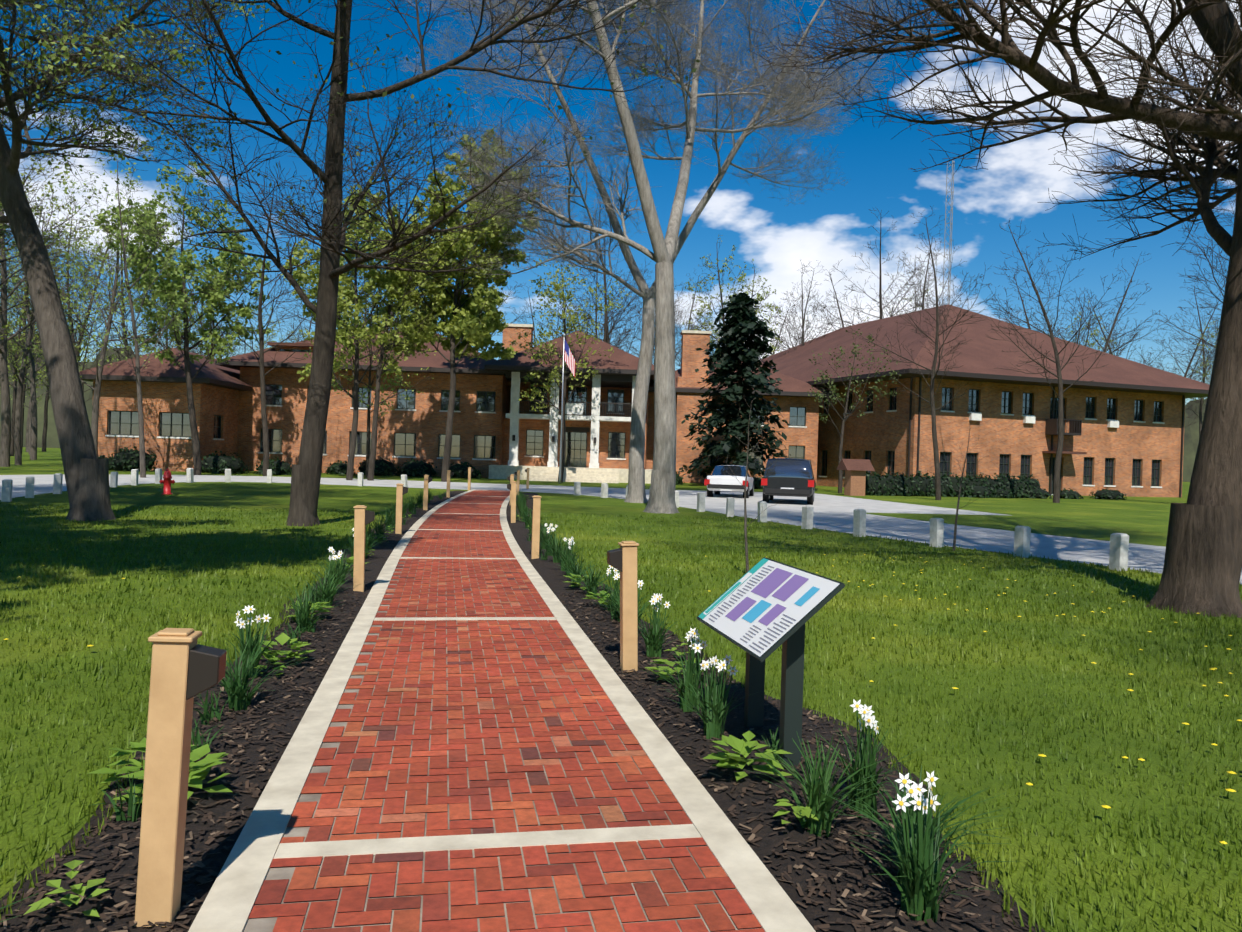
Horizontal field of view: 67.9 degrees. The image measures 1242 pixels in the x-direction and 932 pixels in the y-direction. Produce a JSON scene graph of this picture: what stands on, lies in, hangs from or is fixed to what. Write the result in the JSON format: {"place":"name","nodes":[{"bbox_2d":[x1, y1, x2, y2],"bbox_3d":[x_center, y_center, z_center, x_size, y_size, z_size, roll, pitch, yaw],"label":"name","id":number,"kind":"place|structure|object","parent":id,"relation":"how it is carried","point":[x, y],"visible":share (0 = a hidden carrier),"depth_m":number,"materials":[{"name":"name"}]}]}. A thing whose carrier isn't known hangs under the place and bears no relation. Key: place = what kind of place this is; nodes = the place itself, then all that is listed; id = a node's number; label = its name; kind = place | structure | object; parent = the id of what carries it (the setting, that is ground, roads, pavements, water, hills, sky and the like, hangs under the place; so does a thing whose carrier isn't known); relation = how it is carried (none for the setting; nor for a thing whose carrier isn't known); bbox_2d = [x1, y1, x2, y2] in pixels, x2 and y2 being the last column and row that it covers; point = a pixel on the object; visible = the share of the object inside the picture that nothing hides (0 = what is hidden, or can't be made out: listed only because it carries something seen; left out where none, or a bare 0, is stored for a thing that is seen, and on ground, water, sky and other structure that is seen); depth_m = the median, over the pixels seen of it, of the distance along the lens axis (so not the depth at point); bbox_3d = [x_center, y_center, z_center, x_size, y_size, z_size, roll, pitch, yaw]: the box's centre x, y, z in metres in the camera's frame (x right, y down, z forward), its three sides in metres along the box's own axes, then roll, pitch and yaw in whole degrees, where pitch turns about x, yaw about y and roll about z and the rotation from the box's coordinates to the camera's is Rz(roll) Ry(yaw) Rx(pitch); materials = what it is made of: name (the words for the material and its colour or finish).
{"place":"outdoors","nodes":[
{"label":"outdoors","id":0,"kind":"place"},
{"bbox_2d":[0,335,24,387],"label":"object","id":1,"kind":"object","parent":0,"point":[12,364],"depth_m":85.89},
{"bbox_2d":[142,277,232,355],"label":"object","id":2,"kind":"object","parent":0,"point":[189,332],"depth_m":118.27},
{"bbox_2d":[237,303,293,354],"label":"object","id":3,"kind":"object","parent":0,"point":[271,332],"depth_m":123.79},
{"bbox_2d":[337,262,399,328],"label":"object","id":4,"kind":"object","parent":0,"point":[371,301],"depth_m":109.94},
{"bbox_2d":[0,447,1241,931],"bbox_3d":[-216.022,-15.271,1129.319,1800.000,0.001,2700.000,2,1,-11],"label":"ground","id":5,"kind":"structure","parent":0,"point":[1142,519],"depth_m":7.91,"materials":[{"name":"green plant"}]},
{"bbox_2d":[0,257,46,455],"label":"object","id":6,"kind":"object","parent":5,"relation":"on","point":[13,417],"depth_m":91.23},
{"bbox_2d":[0,329,49,454],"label":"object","id":7,"kind":"object","parent":5,"relation":"on","point":[36,368],"depth_m":103.09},
{"bbox_2d":[0,196,61,346],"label":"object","id":8,"kind":"object","parent":5,"relation":"on","point":[15,267],"depth_m":68.47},
{"bbox_2d":[7,299,66,451],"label":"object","id":9,"kind":"object","parent":5,"relation":"on","point":[27,438],"depth_m":122.77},
{"bbox_2d":[0,25,83,312],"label":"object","id":10,"kind":"object","parent":5,"relation":"on","point":[10,276],"visible":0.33,"depth_m":44.77,"materials":[{"name":"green plant"}]},
{"bbox_2d":[0,198,85,451],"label":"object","id":11,"kind":"object","parent":5,"relation":"on","point":[23,402],"visible":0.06,"depth_m":105.71,"materials":[{"name":"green plant"}]},
{"bbox_2d":[0,74,102,466],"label":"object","id":12,"kind":"object","parent":5,"relation":"on","point":[5,443],"depth_m":54.84,"materials":[{"name":"plant"}]},
{"bbox_2d":[0,189,111,459],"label":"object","id":13,"kind":"object","parent":5,"relation":"on","point":[33,449],"depth_m":75.69,"materials":[{"name":"plant"}]},
{"bbox_2d":[20,282,91,451],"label":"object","id":14,"kind":"object","parent":5,"relation":"on","point":[44,434],"depth_m":131.25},
{"bbox_2d":[0,195,116,464],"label":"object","id":15,"kind":"object","parent":5,"relation":"on","point":[17,441],"depth_m":59.63,"materials":[{"name":"plant"}]},
{"bbox_2d":[8,197,138,373],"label":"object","id":16,"kind":"object","parent":5,"relation":"on","point":[73,337],"depth_m":84.31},
{"bbox_2d":[13,224,147,363],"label":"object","id":17,"kind":"object","parent":5,"relation":"on","point":[80,340],"visible":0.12,"depth_m":85.06,"materials":[{"name":"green plant"}]},
{"bbox_2d":[65,458,115,520],"bbox_3d":[-11.316,0.551,19.710,1.083,1.420,1.168,1,1,-42],"label":"trunk","id":18,"kind":"object","parent":5,"relation":"on","point":[91,501],"visible":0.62,"depth_m":19.45,"materials":[{"name":"brown plant"}]},
{"bbox_2d":[79,316,121,401],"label":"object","id":19,"kind":"object","parent":5,"relation":"on","point":[82,383],"visible":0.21,"depth_m":128.43,"materials":[{"name":"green plant"}]},
{"bbox_2d":[57,224,169,357],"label":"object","id":20,"kind":"object","parent":5,"relation":"on","point":[127,343],"visible":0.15,"depth_m":94.06,"materials":[{"name":"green plant"}]},
{"bbox_2d":[26,178,206,457],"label":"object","id":21,"kind":"object","parent":5,"relation":"on","point":[95,408],"depth_m":49.10,"materials":[{"name":"plant"}]},
{"bbox_2d":[32,137,206,477],"bbox_3d":[-23.629,-7.304,43.847,7.209,16.016,6.853,2,1,-11],"label":"thin tree","id":22,"kind":"object","parent":5,"relation":"on","point":[141,424],"depth_m":43.19,"materials":[{"name":"plant"}]},
{"bbox_2d":[0,0,269,506],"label":"tree","id":23,"kind":"object","parent":5,"relation":"on","point":[75,435],"depth_m":19.62,"materials":[{"name":"plant"}]},
{"bbox_2d":[120,257,202,353],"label":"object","id":24,"kind":"object","parent":5,"relation":"on","point":[166,329],"visible":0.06,"depth_m":128.51,"materials":[{"name":"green plant"}]},
{"bbox_2d":[159,468,174,494],"bbox_3d":[-14.877,0.507,30.229,0.377,0.860,0.377,2,1,17],"label":"hydrant","id":25,"kind":"object","parent":5,"relation":"on","point":[167,481],"visible":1,"depth_m":30.14,"materials":[{"name":"red"}]},
{"bbox_2d":[124,267,222,353],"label":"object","id":26,"kind":"object","parent":5,"relation":"on","point":[189,319],"visible":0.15,"depth_m":76.83,"materials":[{"name":"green plant"}]},
{"bbox_2d":[90,160,272,474],"bbox_3d":[-23.907,-8.446,50.972,8.794,18.140,10.407,2,1,-11],"label":"tree","id":27,"kind":"object","parent":5,"relation":"on","point":[246,312],"depth_m":50.44,"materials":[{"name":"plant"}]},
{"bbox_2d":[149,279,238,357],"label":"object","id":28,"kind":"object","parent":5,"relation":"on","point":[222,336],"visible":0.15,"depth_m":78.97,"materials":[{"name":"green plant"}]},
{"bbox_2d":[168,281,250,357],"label":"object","id":29,"kind":"object","parent":5,"relation":"on","point":[212,340],"visible":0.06,"depth_m":91.03,"materials":[{"name":"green plant"}]},
{"bbox_2d":[183,173,319,475],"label":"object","id":30,"kind":"object","parent":5,"relation":"on","point":[264,414],"visible":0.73,"depth_m":51.58,"materials":[{"name":"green plant"}]},
{"bbox_2d":[275,285,316,341],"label":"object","id":31,"kind":"object","parent":5,"relation":"on","point":[294,337],"visible":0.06,"depth_m":114.52,"materials":[{"name":"brown plant"}]},
{"bbox_2d":[286,464,319,526],"bbox_3d":[-6.840,0.684,19.862,0.828,1.420,0.893,1,1,-42],"label":"trunk","id":32,"kind":"object","parent":5,"relation":"on","point":[299,514],"visible":0.52,"depth_m":19.63,"materials":[{"name":"brown plant"}]},
{"bbox_2d":[269,214,384,331],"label":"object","id":33,"kind":"object","parent":5,"relation":"on","point":[314,299],"visible":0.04,"depth_m":84.26,"materials":[{"name":"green plant"}]},
{"bbox_2d":[300,301,419,476],"bbox_3d":[-15.803,-4.736,55.443,7.076,11.122,5.405,2,1,-11],"label":"tree","id":34,"kind":"object","parent":5,"relation":"on","point":[381,388],"depth_m":55.49,"materials":[{"name":"plant"}]},
{"bbox_2d":[281,184,439,479],"bbox_3d":[-13.876,-7.084,49.650,8.495,16.051,7.157,2,1,-11],"label":"tree","id":35,"kind":"object","parent":5,"relation":"on","point":[299,274],"depth_m":49.43,"materials":[{"name":"plant"}]},
{"bbox_2d":[52,0,700,516],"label":"tree","id":36,"kind":"object","parent":5,"relation":"on","point":[331,234],"depth_m":18.59,"materials":[{"name":"plant"}]},
{"bbox_2d":[343,186,422,329],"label":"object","id":37,"kind":"object","parent":5,"relation":"on","point":[393,316],"visible":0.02,"depth_m":86.40,"materials":[{"name":"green plant"}]},
{"bbox_2d":[134,467,638,926],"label":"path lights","id":38,"kind":"object","parent":5,"relation":"on","point":[185,668],"visible":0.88,"depth_m":3.13,"materials":[{"name":"beige wood"}]},
{"bbox_2d":[345,127,539,481],"bbox_3d":[-10.154,-9.378,52.861,11.111,20.803,8.618,2,1,-11],"label":"yellow tree","id":39,"kind":"object","parent":5,"relation":"on","point":[490,315],"depth_m":51.49,"materials":[{"name":"plant"}]},
{"bbox_2d":[450,278,531,359],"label":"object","id":40,"kind":"object","parent":5,"relation":"on","point":[507,307],"visible":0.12,"depth_m":110.97,"materials":[{"name":"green plant"}]},
{"bbox_2d":[188,490,815,931],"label":"path borders","id":41,"kind":"object","parent":5,"relation":"on","point":[238,882],"visible":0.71,"depth_m":4.06,"materials":[{"name":"concrete"}]},
{"bbox_2d":[243,490,760,931],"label":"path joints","id":42,"kind":"object","parent":5,"relation":"on","point":[264,924],"visible":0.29,"depth_m":4.59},
{"bbox_2d":[248,490,764,931],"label":"path bricks","id":43,"kind":"object","parent":42,"relation":"on","point":[519,915],"visible":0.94,"depth_m":4.53,"materials":[{"name":"brick"}]},
{"bbox_2d":[0,491,1045,931],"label":"mulch beds","id":44,"kind":"object","parent":5,"relation":"on","point":[550,571],"visible":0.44,"depth_m":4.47,"materials":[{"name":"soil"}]},
{"bbox_2d":[25,495,818,916],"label":"leafy plants","id":45,"kind":"object","parent":44,"relation":"on","point":[207,763],"visible":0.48,"depth_m":4.53,"materials":[{"name":"green plant"}]},
{"bbox_2d":[0,488,1013,924],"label":"strap plants","id":46,"kind":"object","parent":44,"relation":"on","point":[916,848],"visible":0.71,"depth_m":4.40,"materials":[{"name":"green plant"}]},
{"bbox_2d":[234,523,940,813],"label":"flowers","id":47,"kind":"object","parent":46,"relation":"on","point":[866,714],"visible":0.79,"depth_m":4.34,"materials":[{"name":"white plant"}]},
{"bbox_2d":[696,557,844,765],"bbox_3d":[0.809,1.113,5.308,0.453,1.050,1.200,2,1,-11],"label":"sign","id":48,"kind":"object","parent":44,"relation":"on","point":[761,610],"visible":1,"depth_m":5.06,"materials":[{"name":"grey"}]},
{"bbox_2d":[480,283,567,358],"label":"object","id":49,"kind":"object","parent":5,"relation":"on","point":[533,320],"visible":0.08,"depth_m":121.18,"materials":[{"name":"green plant"}]},
{"bbox_2d":[1,468,1128,570],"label":"bollards","id":50,"kind":"object","parent":5,"relation":"on","point":[1118,553],"visible":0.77,"depth_m":23.23,"materials":[{"name":"concrete"}]},
{"bbox_2d":[559,333,574,483],"bbox_3d":[-3.204,-3.413,54.869,0.794,8.940,0.178,2,1,-9],"label":"flagpole","id":51,"kind":"object","parent":5,"relation":"on","point":[569,359],"visible":1,"depth_m":54.80,"materials":[{"name":"silver metal"}]},
{"bbox_2d":[509,244,631,481],"bbox_3d":[-3.290,-6.449,58.215,7.382,15.268,6.463,2,1,-11],"label":"yellow tree","id":52,"kind":"object","parent":5,"relation":"on","point":[557,287],"depth_m":57.99,"materials":[{"name":"plant"}]},
{"bbox_2d":[525,207,650,351],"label":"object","id":53,"kind":"object","parent":5,"relation":"on","point":[606,319],"visible":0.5,"depth_m":90.55,"materials":[{"name":"brown plant"}]},
{"bbox_2d":[554,287,631,348],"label":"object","id":54,"kind":"object","parent":5,"relation":"on","point":[591,327],"visible":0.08,"depth_m":88.24,"materials":[{"name":"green plant"}]},
{"bbox_2d":[559,268,632,351],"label":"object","id":55,"kind":"object","parent":5,"relation":"on","point":[595,329],"visible":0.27,"depth_m":105.68,"materials":[{"name":"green plant"}]},
{"bbox_2d":[547,228,652,353],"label":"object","id":56,"kind":"object","parent":5,"relation":"on","point":[616,322],"visible":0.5,"depth_m":102.00,"materials":[{"name":"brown plant"}]},
{"bbox_2d":[489,324,711,483],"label":"trim","id":57,"kind":"structure","parent":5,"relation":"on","point":[584,474],"depth_m":60.54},
{"bbox_2d":[0,336,1206,481],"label":"treeline","id":58,"kind":"object","parent":5,"relation":"on","point":[1191,437],"depth_m":204.25,"materials":[{"name":"plant"}]},
{"bbox_2d":[98,445,1126,499],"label":"shrubs","id":59,"kind":"object","parent":5,"relation":"on","point":[952,493],"visible":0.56,"depth_m":53.79,"materials":[{"name":"green plant"}]},
{"bbox_2d":[0,546,1241,843],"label":"dandelions","id":60,"kind":"object","parent":5,"relation":"on","point":[1040,754],"visible":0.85,"depth_m":6.84,"materials":[{"name":"yellow"}]},
{"bbox_2d":[624,468,647,502],"bbox_3d":[0.609,0.772,34.495,0.988,1.420,1.065,1,1,-42],"label":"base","id":61,"kind":"object","parent":5,"relation":"on","point":[636,492],"visible":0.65,"depth_m":34.23,"materials":[{"name":"grey plant"}]},
{"bbox_2d":[80,304,1209,453],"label":"building roof","id":62,"kind":"structure","parent":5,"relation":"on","point":[982,353],"depth_m":63.85,"materials":[{"name":"brown"}]},
{"bbox_2d":[608,266,683,359],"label":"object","id":63,"kind":"object","parent":5,"relation":"on","point":[632,322],"visible":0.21,"depth_m":118.93,"materials":[{"name":"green plant"}]},
{"bbox_2d":[643,470,679,513],"bbox_3d":[1.297,0.848,28.500,1.211,1.420,1.306,1,1,-42],"label":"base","id":64,"kind":"object","parent":5,"relation":"on","point":[661,500],"visible":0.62,"depth_m":28.18,"materials":[{"name":"grey plant"}]},
{"bbox_2d":[432,0,901,499],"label":"tree","id":65,"kind":"object","parent":5,"relation":"on","point":[665,418],"visible":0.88,"depth_m":29.47,"materials":[{"name":"grey plant"}]},
{"bbox_2d":[624,264,713,363],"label":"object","id":66,"kind":"object","parent":5,"relation":"on","point":[675,302],"visible":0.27,"depth_m":92.09,"materials":[{"name":"brown plant"}]},
{"bbox_2d":[632,293,707,368],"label":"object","id":67,"kind":"object","parent":5,"relation":"on","point":[679,345],"visible":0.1,"depth_m":98.75,"materials":[{"name":"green plant"}]},
{"bbox_2d":[400,0,941,488],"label":"tree","id":68,"kind":"object","parent":5,"relation":"on","point":[640,392],"visible":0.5,"depth_m":35.03,"materials":[{"name":"grey plant"}]},
{"bbox_2d":[674,268,714,367],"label":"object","id":69,"kind":"object","parent":5,"relation":"on","point":[678,311],"visible":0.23,"depth_m":101.11,"materials":[{"name":"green plant"}]},
{"bbox_2d":[704,465,753,497],"bbox_3d":[5.157,0.714,43.050,1.933,1.510,4.750,2,1,13],"label":"sedan","id":70,"kind":"object","parent":5,"relation":"on","point":[718,480],"visible":0.85,"depth_m":41.12,"materials":[{"name":"white paint"}]},
{"bbox_2d":[679,292,790,480],"bbox_3d":[7.354,-4.839,58.050,7.772,12.366,7.927,2,1,-11],"label":"conifer","id":71,"kind":"object","parent":5,"relation":"on","point":[742,323],"visible":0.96,"depth_m":57.45,"materials":[{"name":"green plant"}]},
{"bbox_2d":[726,396,776,571],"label":"sapling","id":72,"kind":"object","parent":5,"relation":"on","point":[745,537],"visible":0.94,"depth_m":13.51,"materials":[{"name":"brown plant"}]},
{"bbox_2d":[766,263,831,352],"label":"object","id":73,"kind":"object","parent":5,"relation":"on","point":[808,326],"visible":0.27,"depth_m":117.21,"materials":[{"name":"brown plant"}]},
{"bbox_2d":[771,260,843,354],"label":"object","id":74,"kind":"object","parent":5,"relation":"on","point":[803,339],"visible":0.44,"depth_m":86.76,"materials":[{"name":"brown plant"}]},
{"bbox_2d":[795,269,874,345],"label":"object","id":75,"kind":"object","parent":5,"relation":"on","point":[839,311],"visible":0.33,"depth_m":98.28,"materials":[{"name":"brown plant"}]},
{"bbox_2d":[807,329,900,492],"bbox_3d":[12.845,-3.051,53.173,5.417,9.516,6.099,2,1,-11],"label":"tree","id":76,"kind":"object","parent":5,"relation":"on","point":[834,387],"depth_m":52.22,"materials":[{"name":"plant"}]},
{"bbox_2d":[836,459,874,495],"bbox_3d":[12.514,0.608,49.260,1.700,1.950,1.100,2,1,-19],"label":"kiosk","id":77,"kind":"object","parent":5,"relation":"on","point":[855,474],"visible":1,"depth_m":49.00,"materials":[{"name":"wood"}]},
{"bbox_2d":[811,209,937,325],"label":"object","id":78,"kind":"object","parent":5,"relation":"on","point":[881,300],"visible":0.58,"depth_m":88.42,"materials":[{"name":"brown plant"}]},
{"bbox_2d":[867,227,951,319],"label":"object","id":79,"kind":"object","parent":5,"relation":"on","point":[922,298],"visible":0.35,"depth_m":89.62,"materials":[{"name":"brown plant"}]},
{"bbox_2d":[845,205,996,499],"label":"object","id":80,"kind":"object","parent":5,"relation":"on","point":[933,374],"visible":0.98,"depth_m":46.41,"materials":[{"name":"brown plant"}]},
{"bbox_2d":[927,425,988,550],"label":"sapling","id":81,"kind":"object","parent":5,"relation":"on","point":[955,529],"visible":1,"depth_m":18.38,"materials":[{"name":"brown plant"}]},
{"bbox_2d":[747,0,1241,585],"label":"tree","id":82,"kind":"object","parent":5,"relation":"on","point":[1217,474],"visible":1,"depth_m":11.80,"materials":[{"name":"brown plant"}]},
{"bbox_2d":[991,272,1069,339],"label":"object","id":83,"kind":"object","parent":5,"relation":"on","point":[1026,317],"visible":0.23,"depth_m":102.38,"materials":[{"name":"brown plant"}]},
{"bbox_2d":[981,220,1123,502],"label":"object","id":84,"kind":"object","parent":5,"relation":"on","point":[1056,483],"visible":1,"depth_m":47.67,"materials":[{"name":"brown plant"}]},
{"bbox_2d":[1039,287,1117,352],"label":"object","id":85,"kind":"object","parent":5,"relation":"on","point":[1085,328],"visible":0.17,"depth_m":129.98,"materials":[{"name":"brown plant"}]},
{"bbox_2d":[1036,252,1170,355],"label":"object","id":86,"kind":"object","parent":5,"relation":"on","point":[1115,334],"visible":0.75,"depth_m":87.72,"materials":[{"name":"brown plant"}]},
{"bbox_2d":[1080,296,1172,367],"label":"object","id":87,"kind":"object","parent":5,"relation":"on","point":[1104,336],"visible":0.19,"depth_m":107.51,"materials":[{"name":"brown plant"}]},
{"bbox_2d":[1130,293,1223,402],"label":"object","id":88,"kind":"object","parent":5,"relation":"on","point":[1189,366],"visible":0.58,"depth_m":111.96,"materials":[{"name":"brown plant"}]},
{"bbox_2d":[1155,278,1218,437],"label":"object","id":89,"kind":"object","parent":5,"relation":"on","point":[1200,415],"visible":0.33,"depth_m":127.43,"materials":[{"name":"brown plant"}]},
{"bbox_2d":[1168,332,1213,427],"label":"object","id":90,"kind":"object","parent":5,"relation":"on","point":[1197,380],"visible":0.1,"depth_m":146.10,"materials":[{"name":"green plant"}]},
{"bbox_2d":[1146,503,1241,617],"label":"trunk","id":91,"kind":"object","parent":5,"relation":"on","point":[1199,573],"visible":0.79,"depth_m":11.02,"materials":[{"name":"brown plant"}]},
{"bbox_2d":[1154,151,1236,356],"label":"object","id":92,"kind":"object","parent":5,"relation":"on","point":[1212,269],"visible":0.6,"depth_m":46.26,"materials":[{"name":"brown plant"}]},
{"bbox_2d":[0,474,1241,584],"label":"roads","id":93,"kind":"structure","parent":0,"point":[832,513],"depth_m":30.44,"materials":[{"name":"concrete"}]},
{"bbox_2d":[335,203,445,480],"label":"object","id":94,"kind":"object","parent":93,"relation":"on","point":[371,468],"depth_m":50.04,"materials":[{"name":"plant"}]},
{"bbox_2d":[761,458,814,504],"bbox_3d":[7.074,0.623,38.595,2.054,1.890,4.890,2,1,13],"label":"suv","id":95,"kind":"object","parent":93,"relation":"on","point":[788,477],"visible":0.94,"depth_m":36.29,"materials":[{"name":"black paint"}]},
{"bbox_2d":[0,0,1241,404],"label":"sky","id":96,"kind":"structure","parent":0,"point":[829,228],"materials":[{"name":"blue"}]},
{"bbox_2d":[80,327,1208,497],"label":"building","id":97,"kind":"structure","parent":0,"point":[879,432],"depth_m":62.47,"materials":[{"name":"brick"}]},
{"bbox_2d":[108,384,1161,493],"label":"windows","id":98,"kind":"structure","parent":97,"relation":"attached to","point":[797,416],"depth_m":62.81,"materials":[{"name":"glass"}]},
{"bbox_2d":[680,235,775,352],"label":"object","id":99,"kind":"object","parent":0,"point":[731,279],"depth_m":100.95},
{"bbox_2d":[701,259,781,358],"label":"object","id":100,"kind":"object","parent":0,"point":[767,305],"depth_m":106.83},
{"bbox_2d":[942,160,954,304],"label":"radio tower","id":101,"kind":"structure","parent":0,"point":[950,241],"depth_m":211.66,"materials":[{"name":"silver metal"}]},
{"bbox_2d":[1049,300,1116,352],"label":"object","id":102,"kind":"object","parent":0,"point":[1091,333],"depth_m":127.44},
{"bbox_2d":[1192,320,1217,402],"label":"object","id":103,"kind":"object","parent":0,"point":[1208,349],"depth_m":99.21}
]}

